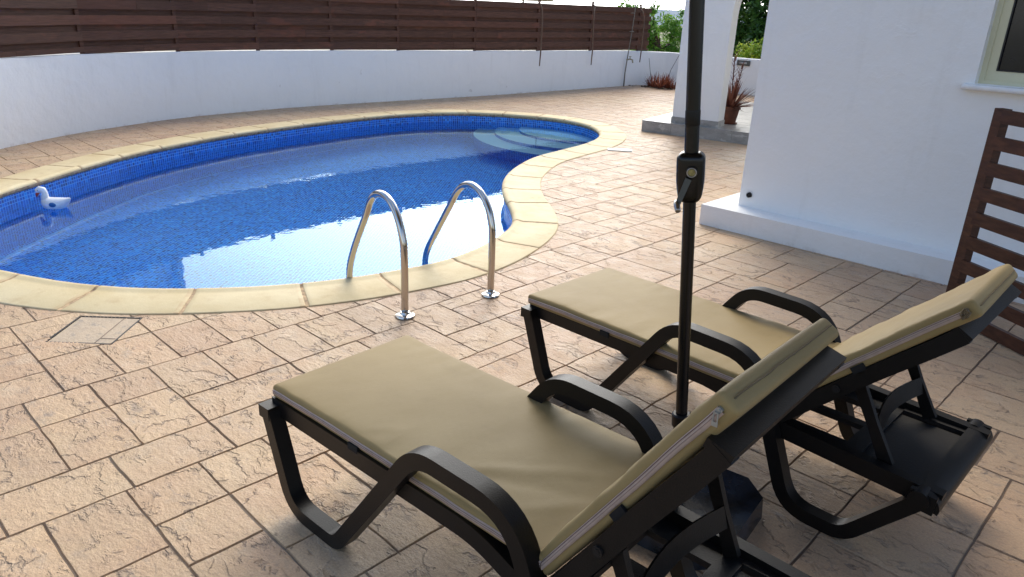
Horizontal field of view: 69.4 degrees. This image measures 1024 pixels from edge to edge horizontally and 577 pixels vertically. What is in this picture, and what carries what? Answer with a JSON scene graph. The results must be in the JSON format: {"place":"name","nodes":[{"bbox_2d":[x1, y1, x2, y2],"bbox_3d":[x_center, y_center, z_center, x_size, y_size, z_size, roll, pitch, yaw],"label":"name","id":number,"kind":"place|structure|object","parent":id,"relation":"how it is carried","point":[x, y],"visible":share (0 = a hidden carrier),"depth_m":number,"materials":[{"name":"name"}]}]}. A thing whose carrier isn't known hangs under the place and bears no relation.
{"place":"outdoors","nodes":[
{"label":"outdoors","id":0,"kind":"place"},
{"bbox_2d":[166,25,746,50],"bbox_3d":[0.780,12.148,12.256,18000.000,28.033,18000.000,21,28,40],"label":"ground","id":1,"kind":"structure","parent":0,"point":[395,49],"depth_m":26.46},
{"bbox_2d":[0,50,759,148],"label":"garden wall","id":2,"kind":"structure","parent":1,"relation":"on","point":[43,97],"depth_m":11.13,"materials":[{"name":"white paint"}]},
{"bbox_2d":[0,0,651,57],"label":"slatted fence","id":3,"kind":"object","parent":2,"relation":"on","point":[36,27],"visible":0.98,"depth_m":11.47,"materials":[{"name":"brown wood"}]},
{"bbox_2d":[538,1,542,65],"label":"cane pole","id":4,"kind":"object","parent":3,"relation":"attached to","point":[541,33],"visible":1,"depth_m":14.50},
{"bbox_2d":[591,5,594,64],"bbox_3d":[1.712,-5.345,15.610,0.052,1.201,0.032,-7,23,-22],"label":"cane pole","id":5,"kind":"object","parent":3,"relation":"attached to","point":[593,34],"visible":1,"depth_m":15.60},
{"bbox_2d":[639,9,644,61],"bbox_3d":[2.910,-5.715,16.717,0.121,1.150,0.045,1,21,-3],"label":"cane pole","id":6,"kind":"object","parent":3,"relation":"attached to","point":[642,33],"visible":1,"depth_m":16.69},
{"bbox_2d":[737,60,750,65],"bbox_3d":[5.006,-4.878,15.990,0.300,0.115,0.048,19,27,37],"label":"wall lamp","id":7,"kind":"object","parent":2,"relation":"attached to","point":[746,62],"visible":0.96,"depth_m":15.97,"materials":[{"name":"grey glass"}]},
{"bbox_2d":[516,0,552,1],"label":"neighbour parasol","id":8,"kind":"object","parent":1,"relation":"on","point":[536,0],"visible":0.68,"depth_m":17.84,"materials":[{"name":"fabric"}]},
{"bbox_2d":[617,0,683,52],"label":"citrus tree","id":9,"kind":"object","parent":1,"relation":"on","point":[674,28],"visible":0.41,"depth_m":19.10,"materials":[{"name":"green plant"}]},
{"bbox_2d":[735,37,763,58],"bbox_3d":[5.892,-5.242,17.411,2.005,1.658,1.107,21,28,40],"label":"yellow shrub","id":10,"kind":"object","parent":1,"relation":"on","point":[756,48],"visible":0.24,"depth_m":17.32,"materials":[{"name":"green plant"}]},
{"bbox_2d":[733,0,768,56],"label":"evergreen tree","id":11,"kind":"object","parent":1,"relation":"on","point":[752,28],"visible":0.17,"depth_m":19.10,"materials":[{"name":"green plant"}]},
{"bbox_2d":[0,85,1023,576],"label":"patio","id":12,"kind":"structure","parent":0,"point":[142,447],"depth_m":3.32,"materials":[{"name":"beige stone"}]},
{"bbox_2d":[45,315,141,344],"bbox_3d":[-2.152,0.222,3.823,0.335,0.025,0.335,2,21,-1],"label":"access hatch","id":13,"kind":"object","parent":12,"relation":"on","point":[102,330],"visible":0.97,"depth_m":3.82,"materials":[{"name":"stone"}]},
{"bbox_2d":[0,109,625,315],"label":"swimming pool","id":14,"kind":"structure","parent":12,"relation":"in","point":[531,215],"depth_m":6.06,"materials":[{"name":"tile"}]},
{"bbox_2d":[0,122,594,288],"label":"water","id":15,"kind":"structure","parent":14,"relation":"in","point":[281,211],"depth_m":6.55,"materials":[{"name":"blue liquid"}]},
{"bbox_2d":[35,186,70,208],"bbox_3d":[-3.961,-0.775,6.387,0.264,0.213,0.169,-8,24,-26],"label":"pool duck","id":16,"kind":"object","parent":15,"relation":"on","point":[47,202],"visible":0.99,"depth_m":6.35},
{"bbox_2d":[346,190,414,319],"bbox_3d":[-0.797,0.096,4.378,0.112,1.419,0.757,-14,26,-36],"label":"handrail","id":17,"kind":"object","parent":12,"relation":"on","point":[404,313],"visible":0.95,"depth_m":4.07,"materials":[{"name":"silver metal"}]},
{"bbox_2d":[422,181,499,298],"bbox_3d":[-0.352,-0.023,4.753,0.112,1.406,0.826,-14,26,-36],"label":"handrail","id":18,"kind":"object","parent":12,"relation":"on","point":[490,292],"visible":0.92,"depth_m":4.42,"materials":[{"name":"silver metal"}]},
{"bbox_2d":[258,346,846,576],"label":"sun lounger","id":19,"kind":"object","parent":12,"relation":"on","point":[712,543],"visible":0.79,"depth_m":1.92,"materials":[{"name":"black plastic"}]},
{"bbox_2d":[272,318,838,574],"bbox_3d":[-0.010,0.212,2.091,1.582,0.640,0.604,20,27,38],"label":"lounger cushion","id":20,"kind":"object","parent":19,"relation":"on","point":[571,484],"visible":0.9,"depth_m":2.16,"materials":[{"name":"fabric"}]},
{"bbox_2d":[608,148,631,151],"bbox_3d":[1.344,-1.730,9.224,0.300,0.012,0.150,4,21,6],"label":"drain cover","id":21,"kind":"object","parent":12,"relation":"on","point":[620,149],"visible":1,"depth_m":9.19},
{"bbox_2d":[623,2,635,85],"bbox_3d":[2.661,-5.579,16.462,0.176,2.101,0.100,-4,22,-17],"label":"outdoor shower","id":22,"kind":"object","parent":12,"relation":"on","point":[627,59],"visible":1,"depth_m":16.58,"materials":[{"name":"grey metal"}]},
{"bbox_2d":[628,85,672,89],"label":"leaf litter","id":23,"kind":"object","parent":12,"relation":"on","point":[654,87],"visible":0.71,"depth_m":16.82,"materials":[{"name":"plant"}]},
{"bbox_2d":[643,56,678,88],"bbox_3d":[3.425,-4.954,16.658,0.826,0.853,0.855,-1,21,-8],"label":"red aloe","id":24,"kind":"object","parent":12,"relation":"on","point":[666,82],"visible":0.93,"depth_m":16.63,"materials":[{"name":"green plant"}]},
{"bbox_2d":[641,0,753,144],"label":"porch","id":25,"kind":"object","parent":12,"relation":"on","point":[720,21],"visible":0.23,"depth_m":10.13,"materials":[{"name":"paint"}]},
{"bbox_2d":[724,49,755,124],"bbox_3d":[3.169,-2.885,10.538,0.890,1.044,0.890,11,23,21],"label":"potted plant","id":26,"kind":"object","parent":25,"relation":"on","point":[734,105],"visible":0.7,"depth_m":10.53,"materials":[{"name":"brown plant"}]},
{"bbox_2d":[637,0,762,569],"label":"parasol","id":27,"kind":"object","parent":12,"relation":"on","point":[744,499],"visible":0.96,"depth_m":2.27,"materials":[{"name":"black metal"}]},
{"bbox_2d":[521,284,1021,538],"bbox_3d":[0.895,0.211,2.970,1.768,0.843,0.642,21,28,40],"label":"sun lounger","id":28,"kind":"object","parent":12,"relation":"on","point":[923,454],"visible":0.64,"depth_m":2.58,"materials":[{"name":"black plastic"}]},
{"bbox_2d":[528,264,1017,388],"bbox_3d":[0.887,-0.007,2.883,1.715,0.546,0.616,21,28,40],"label":"lounger cushion","id":29,"kind":"object","parent":28,"relation":"on","point":[631,309],"visible":0.66,"depth_m":2.97,"materials":[{"name":"fabric"}]},
{"bbox_2d":[946,108,1023,355],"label":"slatted screen","id":30,"kind":"object","parent":12,"relation":"on","point":[997,143],"visible":0.8,"depth_m":4.06,"materials":[{"name":"brown wood"}]},
{"bbox_2d":[480,0,766,10],"label":"sky","id":31,"kind":"structure","parent":0,"point":[676,4],"materials":[{"name":"white"}]},
{"bbox_2d":[650,9,762,25],"bbox_3d":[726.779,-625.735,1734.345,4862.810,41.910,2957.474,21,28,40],"label":"hills","id":32,"kind":"structure","parent":0,"point":[673,12],"depth_m":2002.64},
{"bbox_2d":[699,0,1023,303],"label":"house","id":33,"kind":"structure","parent":0,"point":[871,120],"depth_m":5.23,"materials":[{"name":"white paint"}]},
{"bbox_2d":[961,0,1023,94],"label":"window","id":34,"kind":"structure","parent":33,"relation":"in","point":[1003,63],"depth_m":4.70,"materials":[{"name":"paint"}]}
]}

